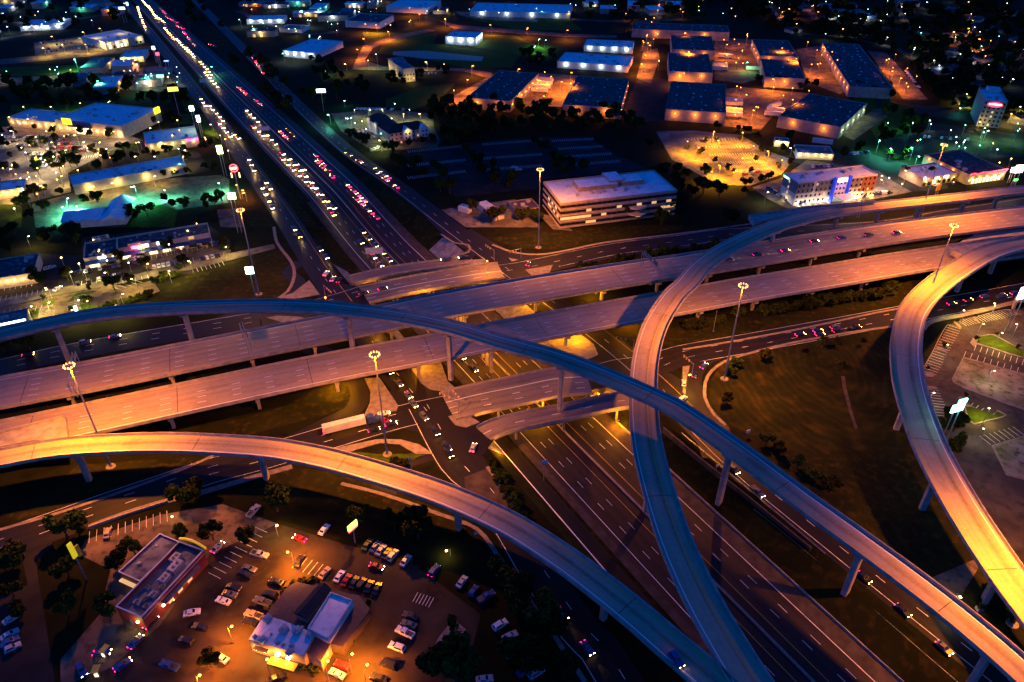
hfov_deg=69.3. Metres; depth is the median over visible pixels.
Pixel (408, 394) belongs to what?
moving car
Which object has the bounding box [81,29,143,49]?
car dealership
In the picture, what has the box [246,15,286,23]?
shop building
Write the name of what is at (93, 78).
tree
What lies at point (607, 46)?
industrial building
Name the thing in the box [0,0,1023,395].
distant woods
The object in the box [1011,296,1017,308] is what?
entrance pillar
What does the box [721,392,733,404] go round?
tree
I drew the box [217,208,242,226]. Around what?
gas station forecourt
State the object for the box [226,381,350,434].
dry grass field
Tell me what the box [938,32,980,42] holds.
motor court
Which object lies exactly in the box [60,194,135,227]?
car wash building
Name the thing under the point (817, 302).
bush
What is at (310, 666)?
bush
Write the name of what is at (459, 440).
junction pavement
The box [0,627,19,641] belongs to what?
parked car
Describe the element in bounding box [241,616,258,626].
parked car
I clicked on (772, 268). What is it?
dry grass field
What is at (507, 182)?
tree
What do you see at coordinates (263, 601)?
pickup truck
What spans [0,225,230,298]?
strip mall car park
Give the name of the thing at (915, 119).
tree
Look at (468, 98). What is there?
tree
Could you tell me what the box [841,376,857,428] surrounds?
worn path
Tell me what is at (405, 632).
pickup truck
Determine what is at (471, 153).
tree
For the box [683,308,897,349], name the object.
pavement kerb
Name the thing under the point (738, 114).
trailer
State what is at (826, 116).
warehouse
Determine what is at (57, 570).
tree
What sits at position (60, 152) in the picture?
tree
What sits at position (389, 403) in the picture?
concrete island kerb
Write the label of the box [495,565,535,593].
tree
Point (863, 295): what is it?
bush
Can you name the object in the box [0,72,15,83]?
tree
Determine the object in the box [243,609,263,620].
pickup truck
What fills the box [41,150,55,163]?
tree
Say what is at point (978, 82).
house
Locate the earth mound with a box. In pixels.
[830,359,852,375]
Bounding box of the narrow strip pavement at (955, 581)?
[932,560,977,597]
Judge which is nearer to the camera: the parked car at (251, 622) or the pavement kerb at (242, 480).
the parked car at (251, 622)
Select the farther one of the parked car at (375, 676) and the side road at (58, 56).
the side road at (58, 56)
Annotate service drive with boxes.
[21,542,54,681]
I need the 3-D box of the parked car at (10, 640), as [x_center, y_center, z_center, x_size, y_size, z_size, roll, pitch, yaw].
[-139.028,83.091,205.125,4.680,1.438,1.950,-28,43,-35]
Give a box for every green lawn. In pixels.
[0,65,82,75]
[31,308,38,317]
[43,300,54,304]
[70,290,96,300]
[80,300,95,309]
[108,142,139,152]
[178,54,318,226]
[179,11,290,118]
[199,114,218,137]
[242,210,272,226]
[377,43,518,66]
[386,84,453,109]
[466,11,581,29]
[852,97,911,159]
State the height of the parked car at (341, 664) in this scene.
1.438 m
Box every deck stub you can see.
[0,415,68,447]
[748,200,875,226]
[946,234,1023,256]
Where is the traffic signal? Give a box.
[448,385,459,398]
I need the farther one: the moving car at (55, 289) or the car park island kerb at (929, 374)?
the moving car at (55, 289)
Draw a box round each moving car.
[21,352,33,356]
[52,286,62,291]
[74,661,88,678]
[78,339,90,344]
[92,648,111,657]
[109,334,120,338]
[112,657,132,672]
[127,633,143,649]
[142,616,159,630]
[210,541,224,553]
[292,534,307,542]
[358,290,368,295]
[367,426,380,432]
[368,562,384,570]
[377,286,387,290]
[377,410,389,415]
[381,417,390,422]
[385,421,397,427]
[394,377,403,387]
[404,391,412,398]
[408,398,418,408]
[419,411,428,420]
[427,563,440,577]
[429,425,440,436]
[440,440,451,450]
[441,257,451,260]
[442,447,453,458]
[458,255,469,259]
[468,364,478,372]
[469,443,476,452]
[558,605,568,618]
[580,639,594,655]
[668,649,684,668]
[679,395,687,400]
[692,370,698,378]
[699,362,707,369]
[730,463,740,474]
[749,485,765,498]
[752,252,762,256]
[795,332,805,336]
[812,328,822,332]
[814,332,825,336]
[829,324,840,328]
[832,328,842,332]
[837,235,846,238]
[848,324,861,329]
[857,570,872,584]
[863,232,873,235]
[894,603,911,618]
[934,639,953,656]
[946,301,956,305]
[963,298,972,301]
[979,294,989,298]
[995,293,1007,298]
[1009,290,1018,294]
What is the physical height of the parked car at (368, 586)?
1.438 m
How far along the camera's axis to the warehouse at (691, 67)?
684.74 m
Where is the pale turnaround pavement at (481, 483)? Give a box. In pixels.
[464,469,508,506]
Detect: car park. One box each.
[0,66,184,91]
[0,126,141,177]
[0,171,70,203]
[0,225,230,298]
[0,281,159,319]
[0,584,31,681]
[60,504,276,681]
[86,524,480,681]
[88,139,209,177]
[131,240,230,269]
[331,110,440,150]
[403,137,647,196]
[656,131,788,185]
[752,160,910,208]
[783,151,948,191]
[879,123,1022,157]
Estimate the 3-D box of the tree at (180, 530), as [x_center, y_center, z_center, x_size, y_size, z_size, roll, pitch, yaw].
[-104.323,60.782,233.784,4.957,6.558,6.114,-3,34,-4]
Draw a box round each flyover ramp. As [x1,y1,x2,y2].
[0,299,1023,681]
[0,432,738,681]
[629,185,1023,681]
[889,236,1023,628]
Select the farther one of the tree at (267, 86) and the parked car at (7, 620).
the tree at (267, 86)
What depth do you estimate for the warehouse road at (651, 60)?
722.54 m
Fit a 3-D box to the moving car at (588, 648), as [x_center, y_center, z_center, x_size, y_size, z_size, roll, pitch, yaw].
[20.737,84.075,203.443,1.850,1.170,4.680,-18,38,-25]
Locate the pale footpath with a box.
[28,304,52,317]
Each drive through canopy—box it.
[90,664,100,677]
[98,644,109,658]
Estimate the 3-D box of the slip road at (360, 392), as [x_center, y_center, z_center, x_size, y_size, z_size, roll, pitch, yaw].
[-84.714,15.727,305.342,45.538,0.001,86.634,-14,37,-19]
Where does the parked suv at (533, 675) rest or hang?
on the ground at (472, 554)
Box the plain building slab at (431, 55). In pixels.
[393,51,482,60]
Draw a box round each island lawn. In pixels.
[966,407,1003,422]
[977,335,1023,356]
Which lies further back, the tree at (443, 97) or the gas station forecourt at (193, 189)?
the tree at (443, 97)
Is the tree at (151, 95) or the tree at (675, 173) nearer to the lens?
the tree at (675, 173)
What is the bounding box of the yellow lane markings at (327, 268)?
[149,26,692,406]
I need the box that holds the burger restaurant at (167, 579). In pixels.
[115,537,207,629]
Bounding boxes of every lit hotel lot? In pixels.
[955,93,971,108]
[1006,108,1023,125]
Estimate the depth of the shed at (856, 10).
916.02 m
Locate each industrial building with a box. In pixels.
[345,13,393,28]
[386,0,440,13]
[445,31,482,45]
[470,3,571,18]
[557,52,632,72]
[584,39,633,53]
[773,137,788,146]
[793,144,833,160]
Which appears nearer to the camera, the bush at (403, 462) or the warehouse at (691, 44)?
the bush at (403, 462)
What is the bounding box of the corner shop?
[898,162,958,186]
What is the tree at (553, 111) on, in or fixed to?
on the ground at (472, 554)
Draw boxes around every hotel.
[780,165,877,204]
[970,86,1007,127]
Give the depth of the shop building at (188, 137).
532.62 m
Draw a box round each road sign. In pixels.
[257,126,269,135]
[365,247,382,262]
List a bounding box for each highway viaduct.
[0,205,1023,409]
[0,245,1023,435]
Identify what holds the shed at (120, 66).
on the ground at (472, 554)
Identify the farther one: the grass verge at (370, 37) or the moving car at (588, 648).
the grass verge at (370, 37)
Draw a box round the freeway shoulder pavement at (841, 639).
[307,189,899,681]
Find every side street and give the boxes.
[0,33,31,39]
[0,78,179,86]
[3,14,101,23]
[236,10,338,34]
[569,19,682,21]
[640,0,664,50]
[768,3,953,90]
[804,0,1023,58]
[895,6,922,35]
[963,3,996,86]
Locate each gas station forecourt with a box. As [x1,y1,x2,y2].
[32,175,228,226]
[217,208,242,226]
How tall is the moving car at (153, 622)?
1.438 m
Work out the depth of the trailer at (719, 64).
714.57 m
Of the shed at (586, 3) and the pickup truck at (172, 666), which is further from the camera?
the shed at (586, 3)
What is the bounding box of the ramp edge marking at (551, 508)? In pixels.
[494,441,604,569]
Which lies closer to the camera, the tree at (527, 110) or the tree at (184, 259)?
the tree at (184, 259)
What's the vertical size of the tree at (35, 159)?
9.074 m
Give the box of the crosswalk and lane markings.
[0,35,1022,681]
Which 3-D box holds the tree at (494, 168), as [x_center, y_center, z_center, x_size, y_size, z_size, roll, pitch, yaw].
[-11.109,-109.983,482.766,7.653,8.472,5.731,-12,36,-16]
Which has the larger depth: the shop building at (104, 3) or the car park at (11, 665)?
the shop building at (104, 3)
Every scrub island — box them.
[953,358,1023,407]
[994,437,1023,477]
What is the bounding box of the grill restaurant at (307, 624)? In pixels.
[249,582,371,670]
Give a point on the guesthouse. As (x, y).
(403, 67)
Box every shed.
[0,0,26,4]
[0,4,18,11]
[31,0,51,8]
[69,4,99,11]
[72,72,90,86]
[80,57,114,73]
[92,76,122,94]
[100,6,124,15]
[111,59,134,72]
[135,73,163,86]
[238,0,275,6]
[246,27,277,36]
[263,1,289,7]
[285,0,310,6]
[293,10,324,16]
[309,3,329,10]
[317,12,349,21]
[340,7,355,17]
[344,1,365,7]
[367,0,378,7]
[433,7,448,13]
[582,0,598,6]
[600,5,616,13]
[627,0,639,11]
[645,5,664,15]
[665,1,683,8]
[789,3,811,8]
[818,3,840,12]
[832,8,866,16]
[856,13,875,20]
[894,0,919,6]
[944,7,957,12]
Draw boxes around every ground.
[0,0,1023,681]
[868,234,972,255]
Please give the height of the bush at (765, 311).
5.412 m
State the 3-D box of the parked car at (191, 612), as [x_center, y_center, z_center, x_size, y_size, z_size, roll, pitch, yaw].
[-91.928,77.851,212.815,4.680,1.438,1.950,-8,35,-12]
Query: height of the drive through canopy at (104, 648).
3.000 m
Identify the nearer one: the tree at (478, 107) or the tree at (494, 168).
the tree at (494, 168)
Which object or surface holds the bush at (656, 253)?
on the ground at (472, 554)
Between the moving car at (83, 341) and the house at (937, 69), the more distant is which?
the house at (937, 69)
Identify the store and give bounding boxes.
[54,102,162,138]
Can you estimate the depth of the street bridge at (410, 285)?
372.05 m
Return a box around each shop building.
[0,178,27,198]
[0,253,42,288]
[0,308,31,326]
[7,108,70,130]
[19,18,71,30]
[69,156,187,194]
[71,0,114,6]
[119,49,149,61]
[133,60,139,68]
[143,126,199,152]
[146,66,172,74]
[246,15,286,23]
[279,24,309,32]
[283,38,342,58]
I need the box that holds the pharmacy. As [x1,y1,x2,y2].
[922,149,1008,184]
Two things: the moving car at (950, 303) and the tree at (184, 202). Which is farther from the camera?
the tree at (184, 202)
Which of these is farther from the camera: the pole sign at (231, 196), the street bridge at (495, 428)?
the pole sign at (231, 196)
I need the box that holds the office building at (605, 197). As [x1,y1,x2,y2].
[542,170,676,228]
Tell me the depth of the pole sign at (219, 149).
478.23 m
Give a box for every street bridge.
[349,255,470,285]
[360,262,504,304]
[441,367,599,419]
[476,392,628,440]
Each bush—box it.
[98,301,111,306]
[108,299,117,305]
[118,298,129,303]
[123,295,131,302]
[136,293,146,300]
[146,289,153,295]
[170,271,176,278]
[175,264,182,269]
[296,577,305,582]
[297,663,305,670]
[302,577,311,583]
[304,663,314,670]
[307,575,316,583]
[311,666,319,676]
[389,456,399,463]
[394,458,408,467]
[487,457,497,466]
[490,465,502,474]
[492,471,508,483]
[499,484,515,494]
[501,473,511,484]
[502,490,518,502]
[507,497,522,511]
[513,509,528,515]
[575,260,587,267]
[593,260,601,265]
[608,257,617,262]
[613,253,624,261]
[621,252,635,260]
[645,246,659,256]
[658,244,671,255]
[667,245,676,254]
[671,245,682,252]
[681,317,696,329]
[687,317,704,328]
[690,243,697,250]
[698,244,707,249]
[698,315,709,326]
[705,316,715,326]
[710,316,722,323]
[711,237,720,246]
[717,313,726,322]
[730,308,740,316]
[733,305,747,314]
[754,304,770,316]
[759,302,777,313]
[772,302,787,313]
[777,301,790,312]
[782,300,800,311]
[801,296,813,310]
[804,294,824,308]
[815,293,828,303]
[822,291,838,305]
[829,293,840,304]
[836,293,845,303]
[839,289,854,302]
[850,292,860,301]
[858,289,874,300]
[868,288,881,299]
[876,287,886,297]
[881,279,901,289]
[883,285,896,295]
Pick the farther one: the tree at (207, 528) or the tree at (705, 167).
the tree at (705, 167)
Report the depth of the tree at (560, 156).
497.74 m
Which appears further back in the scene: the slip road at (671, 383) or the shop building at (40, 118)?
the shop building at (40, 118)
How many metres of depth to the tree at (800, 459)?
259.43 m
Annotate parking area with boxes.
[924,307,1023,463]
[953,444,1023,564]
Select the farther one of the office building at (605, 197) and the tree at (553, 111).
the tree at (553, 111)
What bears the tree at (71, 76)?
on the car park at (174, 78)
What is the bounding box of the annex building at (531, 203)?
[508,198,538,217]
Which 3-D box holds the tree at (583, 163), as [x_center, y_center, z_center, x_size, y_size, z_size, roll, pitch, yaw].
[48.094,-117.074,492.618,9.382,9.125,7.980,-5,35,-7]
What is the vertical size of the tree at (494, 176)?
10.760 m
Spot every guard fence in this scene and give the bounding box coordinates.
[681,432,824,553]
[753,508,957,681]
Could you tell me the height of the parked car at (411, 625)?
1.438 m
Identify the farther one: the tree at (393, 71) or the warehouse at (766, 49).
the warehouse at (766, 49)
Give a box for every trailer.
[531,87,547,92]
[534,84,550,89]
[537,80,551,84]
[539,77,552,81]
[712,62,727,65]
[712,66,727,70]
[718,53,732,58]
[726,97,742,100]
[726,101,742,106]
[726,107,742,111]
[726,111,742,117]
[746,66,759,70]
[764,110,782,115]
[767,105,784,111]
[769,101,781,106]
[812,137,832,145]
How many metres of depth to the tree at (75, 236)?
402.46 m
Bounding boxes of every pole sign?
[66,542,86,579]
[167,87,178,112]
[189,106,197,128]
[196,115,203,136]
[216,145,226,175]
[227,193,241,232]
[229,164,240,198]
[245,266,260,319]
[316,89,325,110]
[347,519,357,542]
[935,184,941,194]
[944,398,967,439]
[1004,287,1023,331]
[1007,167,1015,182]
[1010,165,1023,185]
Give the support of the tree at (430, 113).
on the motel car park at (356, 118)
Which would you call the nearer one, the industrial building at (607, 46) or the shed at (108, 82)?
the shed at (108, 82)
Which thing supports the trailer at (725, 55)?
on the warehouse yard at (741, 74)
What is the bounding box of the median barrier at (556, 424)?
[140,0,814,681]
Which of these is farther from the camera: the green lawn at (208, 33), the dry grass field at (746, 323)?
the green lawn at (208, 33)
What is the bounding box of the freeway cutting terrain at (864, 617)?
[288,175,966,681]
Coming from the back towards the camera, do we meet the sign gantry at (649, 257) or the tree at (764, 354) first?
the sign gantry at (649, 257)
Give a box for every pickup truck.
[158,659,180,672]
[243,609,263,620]
[245,504,260,518]
[249,549,268,559]
[252,595,272,607]
[394,625,414,639]
[476,589,495,603]
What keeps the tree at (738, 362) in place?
on the dry grass field at (793, 398)
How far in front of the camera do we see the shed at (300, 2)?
972.04 m
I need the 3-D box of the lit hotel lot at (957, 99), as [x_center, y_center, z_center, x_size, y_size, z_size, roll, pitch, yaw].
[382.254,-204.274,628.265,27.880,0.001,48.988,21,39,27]
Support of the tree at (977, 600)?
on the dry grass field at (879, 496)
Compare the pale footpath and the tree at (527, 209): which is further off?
the tree at (527, 209)
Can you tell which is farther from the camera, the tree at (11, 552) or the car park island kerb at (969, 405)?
the car park island kerb at (969, 405)
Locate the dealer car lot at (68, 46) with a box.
[34,37,104,54]
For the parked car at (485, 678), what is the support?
on the ground at (472, 554)
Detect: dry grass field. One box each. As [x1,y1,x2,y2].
[0,328,296,418]
[1,456,207,519]
[76,247,289,325]
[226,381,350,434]
[250,466,340,507]
[341,475,464,528]
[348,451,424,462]
[491,224,682,248]
[631,281,912,346]
[647,246,894,292]
[709,328,913,453]
[762,454,1022,650]
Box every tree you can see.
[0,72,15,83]
[0,225,8,235]
[0,236,13,251]
[0,538,26,569]
[0,580,23,596]
[4,221,17,233]
[7,598,25,617]
[8,82,18,93]
[10,196,29,209]
[24,265,37,272]
[25,183,37,196]
[27,269,46,283]
[29,155,40,162]
[29,161,41,173]
[31,79,48,90]
[35,199,49,211]
[36,183,47,195]
[38,231,50,242]
[41,76,52,90]
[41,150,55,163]
[41,508,80,538]
[44,224,56,235]
[46,553,79,578]
[49,160,64,171]
[52,78,61,90]
[52,587,77,614]
[56,223,69,234]
[57,93,67,108]
[57,152,74,166]
[57,265,70,280]
[58,149,71,154]
[61,77,71,89]
[61,94,73,110]
[63,72,77,82]
[63,509,87,534]
[65,220,81,231]
[66,154,81,168]
[66,232,79,244]
[79,295,93,303]
[87,73,103,84]
[88,190,102,202]
[90,159,101,169]
[92,589,115,617]
[101,274,120,289]
[103,544,127,569]
[107,87,120,98]
[110,153,121,164]
[112,248,125,262]
[114,141,130,149]
[119,535,142,553]
[122,74,134,89]
[122,203,132,208]
[122,272,134,283]
[124,207,140,219]
[135,202,154,215]
[136,255,150,268]
[145,90,157,104]
[149,276,160,286]
[157,270,168,281]
[158,91,167,103]
[159,236,174,251]
[160,144,172,154]
[163,483,190,506]
[164,86,171,95]
[167,83,180,88]
[169,112,181,123]
[170,91,180,102]
[171,522,188,539]
[174,90,189,103]
[175,253,189,266]
[176,196,189,209]
[178,87,186,96]
[181,476,203,499]
[195,519,222,540]
[196,646,221,667]
[200,192,208,200]
[208,195,220,203]
[214,189,224,200]
[216,234,227,243]
[219,242,229,252]
[234,525,254,543]
[243,46,253,58]
[255,54,269,64]
[258,80,271,95]
[262,481,291,511]
[264,67,275,80]
[265,66,278,78]
[268,89,281,100]
[280,98,293,111]
[284,94,292,103]
[307,86,317,98]
[314,54,322,62]
[320,65,327,72]
[344,128,356,139]
[345,502,373,522]
[354,77,363,88]
[354,132,362,143]
[359,132,370,148]
[381,140,394,154]
[382,507,406,529]
[387,69,395,76]
[389,140,399,150]
[399,504,432,538]
[408,155,422,170]
[415,634,459,677]
[418,165,428,177]
[426,98,438,107]
[427,109,435,121]
[427,628,483,681]
[428,100,437,115]
[430,93,437,100]
[430,159,441,173]
[436,101,448,118]
[437,166,448,179]
[440,95,449,106]
[441,176,456,193]
[445,93,454,103]
[445,103,461,119]
[447,613,459,631]
[457,101,467,114]
[462,95,473,103]
[464,102,477,119]
[466,198,479,211]
[467,149,475,157]
[472,152,484,162]
[474,103,482,112]
[476,161,487,175]
[482,206,501,223]
[487,103,496,113]
[487,554,511,573]
[489,157,496,169]
[489,166,499,172]
[489,171,500,186]
[490,92,497,98]
[493,205,506,220]
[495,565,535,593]
[496,101,509,114]
[496,633,533,664]
[502,178,511,187]
[502,582,532,617]
[506,169,518,179]
[506,570,533,603]
[514,208,526,219]
[515,97,523,103]
[518,103,525,114]
[518,633,553,674]
[522,585,560,625]
[523,206,534,218]
[524,106,530,119]
[526,47,532,54]
[529,104,543,113]
[529,114,543,122]
[530,134,538,143]
[530,208,543,220]
[531,100,543,110]
[533,107,547,118]
[536,139,542,148]
[538,97,552,113]
[539,607,570,638]
[543,140,551,150]
[548,48,556,56]
[548,106,558,119]
[551,157,561,170]
[555,152,566,162]
[559,110,565,116]
[567,105,580,118]
[567,157,575,170]
[568,108,577,121]
[573,115,587,124]
[578,158,590,170]
[583,111,593,123]
[592,108,601,117]
[595,115,604,126]
[598,100,608,106]
[605,109,612,121]
[608,102,625,115]
[626,117,638,129]
[627,109,635,116]
[653,207,671,224]
[658,162,670,175]
[664,178,680,186]
[670,169,683,178]
[672,162,682,170]
[673,176,685,188]
[681,168,692,179]
[686,183,699,196]
[696,175,714,193]
[700,163,713,175]
[711,179,728,196]
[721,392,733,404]
[722,207,739,226]
[728,363,738,375]
[732,356,744,366]
[740,176,753,185]
[759,348,770,361]
[759,433,776,444]
[765,171,774,180]
[773,440,786,454]
[791,453,806,468]
[804,466,826,480]
[817,335,828,347]
[820,474,843,492]
[840,146,849,157]
[854,140,865,151]
[878,125,887,134]
[882,103,892,116]
[886,148,894,159]
[887,129,897,140]
[891,103,898,113]
[901,146,913,157]
[910,115,920,124]
[938,416,953,430]
[943,404,964,422]
[944,411,970,431]
[948,436,964,452]
[956,431,967,443]
[971,595,995,609]
[980,582,1001,601]
[998,600,1010,612]
[1006,607,1016,623]
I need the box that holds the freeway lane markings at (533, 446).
[133,0,874,681]
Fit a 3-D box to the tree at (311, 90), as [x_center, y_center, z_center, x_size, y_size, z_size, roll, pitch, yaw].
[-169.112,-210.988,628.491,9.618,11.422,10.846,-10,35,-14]
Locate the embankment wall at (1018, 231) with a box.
[961,228,1023,241]
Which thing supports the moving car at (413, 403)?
on the junction pavement at (459, 440)
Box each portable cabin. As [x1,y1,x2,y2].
[458,203,471,213]
[477,200,503,220]
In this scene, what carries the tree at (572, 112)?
on the ground at (472, 554)
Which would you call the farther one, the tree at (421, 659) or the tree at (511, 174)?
the tree at (511, 174)
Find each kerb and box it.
[0,455,213,530]
[88,464,291,529]
[267,316,302,321]
[272,227,295,296]
[278,280,319,298]
[336,439,432,453]
[340,482,586,681]
[364,377,397,415]
[411,362,453,390]
[436,621,465,642]
[440,234,470,256]
[448,413,479,427]
[456,259,486,266]
[486,466,513,503]
[492,223,750,254]
[526,265,552,275]
[544,334,597,359]
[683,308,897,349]
[683,365,689,393]
[703,325,891,425]
[924,299,1023,329]
[924,324,961,366]
[924,370,933,376]
[936,347,947,351]
[951,356,1023,409]
[958,396,1006,424]
[970,334,1023,357]
[975,309,1020,316]
[991,436,1023,479]
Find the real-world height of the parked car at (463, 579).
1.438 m
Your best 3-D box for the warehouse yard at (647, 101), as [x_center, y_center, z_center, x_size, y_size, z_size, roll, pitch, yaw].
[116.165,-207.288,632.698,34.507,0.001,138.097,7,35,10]
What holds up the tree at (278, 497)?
on the ground at (472, 554)
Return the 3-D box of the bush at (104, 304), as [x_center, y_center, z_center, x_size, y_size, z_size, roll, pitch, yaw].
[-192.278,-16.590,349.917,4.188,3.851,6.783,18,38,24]
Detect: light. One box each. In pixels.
[63,362,115,469]
[236,208,261,295]
[369,351,391,456]
[535,168,543,248]
[720,283,747,381]
[856,190,866,217]
[918,144,947,217]
[933,223,958,282]
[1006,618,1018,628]
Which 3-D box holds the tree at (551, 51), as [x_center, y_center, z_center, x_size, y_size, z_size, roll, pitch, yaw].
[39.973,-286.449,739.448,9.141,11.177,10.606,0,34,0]
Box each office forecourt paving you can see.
[442,199,537,226]
[542,214,571,230]
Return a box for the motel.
[366,113,428,144]
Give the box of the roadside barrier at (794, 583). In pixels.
[616,420,904,681]
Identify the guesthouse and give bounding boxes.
[387,56,415,81]
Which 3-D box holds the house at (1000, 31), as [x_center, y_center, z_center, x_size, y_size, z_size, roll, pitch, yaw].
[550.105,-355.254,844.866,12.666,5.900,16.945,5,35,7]
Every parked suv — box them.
[176,635,195,646]
[236,569,253,579]
[261,589,278,599]
[354,577,368,591]
[379,658,397,670]
[386,548,399,561]
[388,640,405,652]
[491,618,508,631]
[527,669,545,680]
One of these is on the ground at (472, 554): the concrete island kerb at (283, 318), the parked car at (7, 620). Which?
the concrete island kerb at (283, 318)
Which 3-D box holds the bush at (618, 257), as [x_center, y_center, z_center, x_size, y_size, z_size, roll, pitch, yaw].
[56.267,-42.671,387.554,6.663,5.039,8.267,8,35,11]
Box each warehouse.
[470,70,538,111]
[562,76,628,118]
[631,22,729,40]
[665,81,725,123]
[667,52,712,82]
[670,35,715,59]
[750,39,798,64]
[759,59,804,88]
[776,93,866,138]
[820,42,893,98]
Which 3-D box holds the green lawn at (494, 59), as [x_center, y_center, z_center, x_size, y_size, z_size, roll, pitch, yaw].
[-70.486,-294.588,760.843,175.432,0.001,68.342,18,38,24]
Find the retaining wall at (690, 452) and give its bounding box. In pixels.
[662,427,811,549]
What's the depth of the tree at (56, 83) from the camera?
646.41 m
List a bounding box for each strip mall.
[83,237,119,270]
[117,222,212,261]
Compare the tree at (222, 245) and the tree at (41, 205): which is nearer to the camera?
the tree at (222, 245)
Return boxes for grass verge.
[0,204,22,226]
[11,100,113,110]
[62,105,85,111]
[123,204,177,226]
[174,114,197,123]
[181,94,198,113]
[363,32,436,44]
[471,35,547,57]
[882,100,913,118]
[960,107,974,123]
[999,147,1022,153]
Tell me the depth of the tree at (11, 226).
413.80 m
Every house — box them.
[784,26,801,33]
[802,5,812,11]
[930,65,950,74]
[944,47,960,54]
[945,52,956,58]
[945,64,959,70]
[969,15,983,22]
[971,78,983,87]
[972,53,994,62]
[976,72,983,79]
[984,65,1007,70]
[986,25,1002,33]
[1008,36,1018,42]
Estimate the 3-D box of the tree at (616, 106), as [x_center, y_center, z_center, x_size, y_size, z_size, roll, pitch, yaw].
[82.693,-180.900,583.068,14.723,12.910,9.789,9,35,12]
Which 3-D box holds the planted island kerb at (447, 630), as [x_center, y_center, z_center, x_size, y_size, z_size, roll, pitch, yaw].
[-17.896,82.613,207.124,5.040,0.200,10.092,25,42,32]
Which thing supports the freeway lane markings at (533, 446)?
on the freeway road at (788, 626)
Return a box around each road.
[0,46,156,64]
[0,244,274,307]
[0,298,320,375]
[0,403,404,551]
[120,0,490,468]
[132,0,873,681]
[192,0,1010,681]
[213,261,305,318]
[289,346,370,435]
[352,29,491,77]
[369,391,432,494]
[420,433,643,681]
[427,218,474,258]
[437,19,616,37]
[455,11,537,21]
[468,229,553,260]
[487,197,1023,281]
[494,436,664,617]
[591,283,1023,389]
[637,48,659,82]
[658,368,724,457]
[681,358,742,485]
[875,100,1022,130]
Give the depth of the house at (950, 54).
740.95 m
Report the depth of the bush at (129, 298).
353.83 m
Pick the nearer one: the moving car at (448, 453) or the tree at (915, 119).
the moving car at (448, 453)
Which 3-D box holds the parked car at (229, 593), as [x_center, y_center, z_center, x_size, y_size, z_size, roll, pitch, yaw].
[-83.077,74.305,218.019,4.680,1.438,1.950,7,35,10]
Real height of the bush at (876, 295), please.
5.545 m
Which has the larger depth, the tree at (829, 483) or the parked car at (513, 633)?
the tree at (829, 483)
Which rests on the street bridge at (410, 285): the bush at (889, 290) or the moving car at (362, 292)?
the moving car at (362, 292)
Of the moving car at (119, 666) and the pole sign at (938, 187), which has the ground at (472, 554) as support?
the pole sign at (938, 187)
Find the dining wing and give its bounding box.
[118,533,177,587]
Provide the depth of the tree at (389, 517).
235.02 m
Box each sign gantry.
[67,351,81,397]
[239,323,252,356]
[640,251,660,282]
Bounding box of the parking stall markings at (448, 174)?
[0,40,1023,605]
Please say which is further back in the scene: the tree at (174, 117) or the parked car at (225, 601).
the tree at (174, 117)
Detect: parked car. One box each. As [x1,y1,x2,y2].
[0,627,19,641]
[0,634,19,649]
[1,616,20,625]
[3,641,21,653]
[103,527,111,539]
[183,608,200,617]
[191,622,209,631]
[215,596,231,605]
[219,652,229,663]
[221,589,238,598]
[225,582,241,591]
[241,564,257,572]
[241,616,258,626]
[266,671,285,681]
[268,577,284,586]
[293,554,304,567]
[317,566,331,579]
[318,523,330,535]
[328,667,345,679]
[333,569,345,583]
[333,659,351,671]
[340,573,352,587]
[348,575,360,589]
[361,538,373,550]
[363,579,374,593]
[369,540,381,553]
[369,672,387,681]
[371,581,382,595]
[374,543,387,556]
[380,547,392,560]
[399,554,411,567]
[400,619,417,629]
[402,610,418,620]
[455,575,468,588]
[467,584,478,597]
[475,674,493,681]
[501,630,518,637]
[516,669,530,678]
[681,379,685,386]
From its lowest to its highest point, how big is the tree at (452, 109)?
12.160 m
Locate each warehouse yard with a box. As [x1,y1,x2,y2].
[449,72,576,106]
[624,78,670,121]
[715,38,759,82]
[724,87,816,129]
[797,45,843,93]
[843,108,887,139]
[868,51,926,98]
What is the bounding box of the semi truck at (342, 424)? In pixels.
[321,413,381,435]
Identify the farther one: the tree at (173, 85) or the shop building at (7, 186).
the tree at (173, 85)
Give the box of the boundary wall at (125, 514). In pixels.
[88,500,166,527]
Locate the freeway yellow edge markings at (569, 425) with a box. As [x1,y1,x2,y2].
[149,5,828,681]
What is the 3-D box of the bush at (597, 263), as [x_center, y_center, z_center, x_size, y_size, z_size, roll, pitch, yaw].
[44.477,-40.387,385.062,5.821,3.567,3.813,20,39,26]
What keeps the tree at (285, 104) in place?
on the ground at (472, 554)
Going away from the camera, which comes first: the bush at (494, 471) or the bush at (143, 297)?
the bush at (494, 471)
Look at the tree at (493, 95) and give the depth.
604.33 m
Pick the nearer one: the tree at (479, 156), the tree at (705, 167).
the tree at (705, 167)
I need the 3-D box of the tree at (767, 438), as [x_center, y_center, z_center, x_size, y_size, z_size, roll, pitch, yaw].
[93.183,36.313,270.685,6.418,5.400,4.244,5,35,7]
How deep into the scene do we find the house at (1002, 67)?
698.36 m
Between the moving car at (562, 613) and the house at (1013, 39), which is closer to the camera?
the moving car at (562, 613)
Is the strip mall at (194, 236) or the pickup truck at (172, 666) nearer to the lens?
the pickup truck at (172, 666)
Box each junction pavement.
[318,280,368,304]
[400,387,493,453]
[498,263,517,279]
[588,341,632,388]
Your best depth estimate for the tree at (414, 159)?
491.23 m
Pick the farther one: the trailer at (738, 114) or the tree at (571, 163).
the trailer at (738, 114)
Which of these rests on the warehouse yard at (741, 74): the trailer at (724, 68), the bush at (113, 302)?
the trailer at (724, 68)
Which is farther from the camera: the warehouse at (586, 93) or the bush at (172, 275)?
the warehouse at (586, 93)
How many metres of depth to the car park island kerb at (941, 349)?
322.69 m
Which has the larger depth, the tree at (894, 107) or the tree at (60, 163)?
the tree at (894, 107)

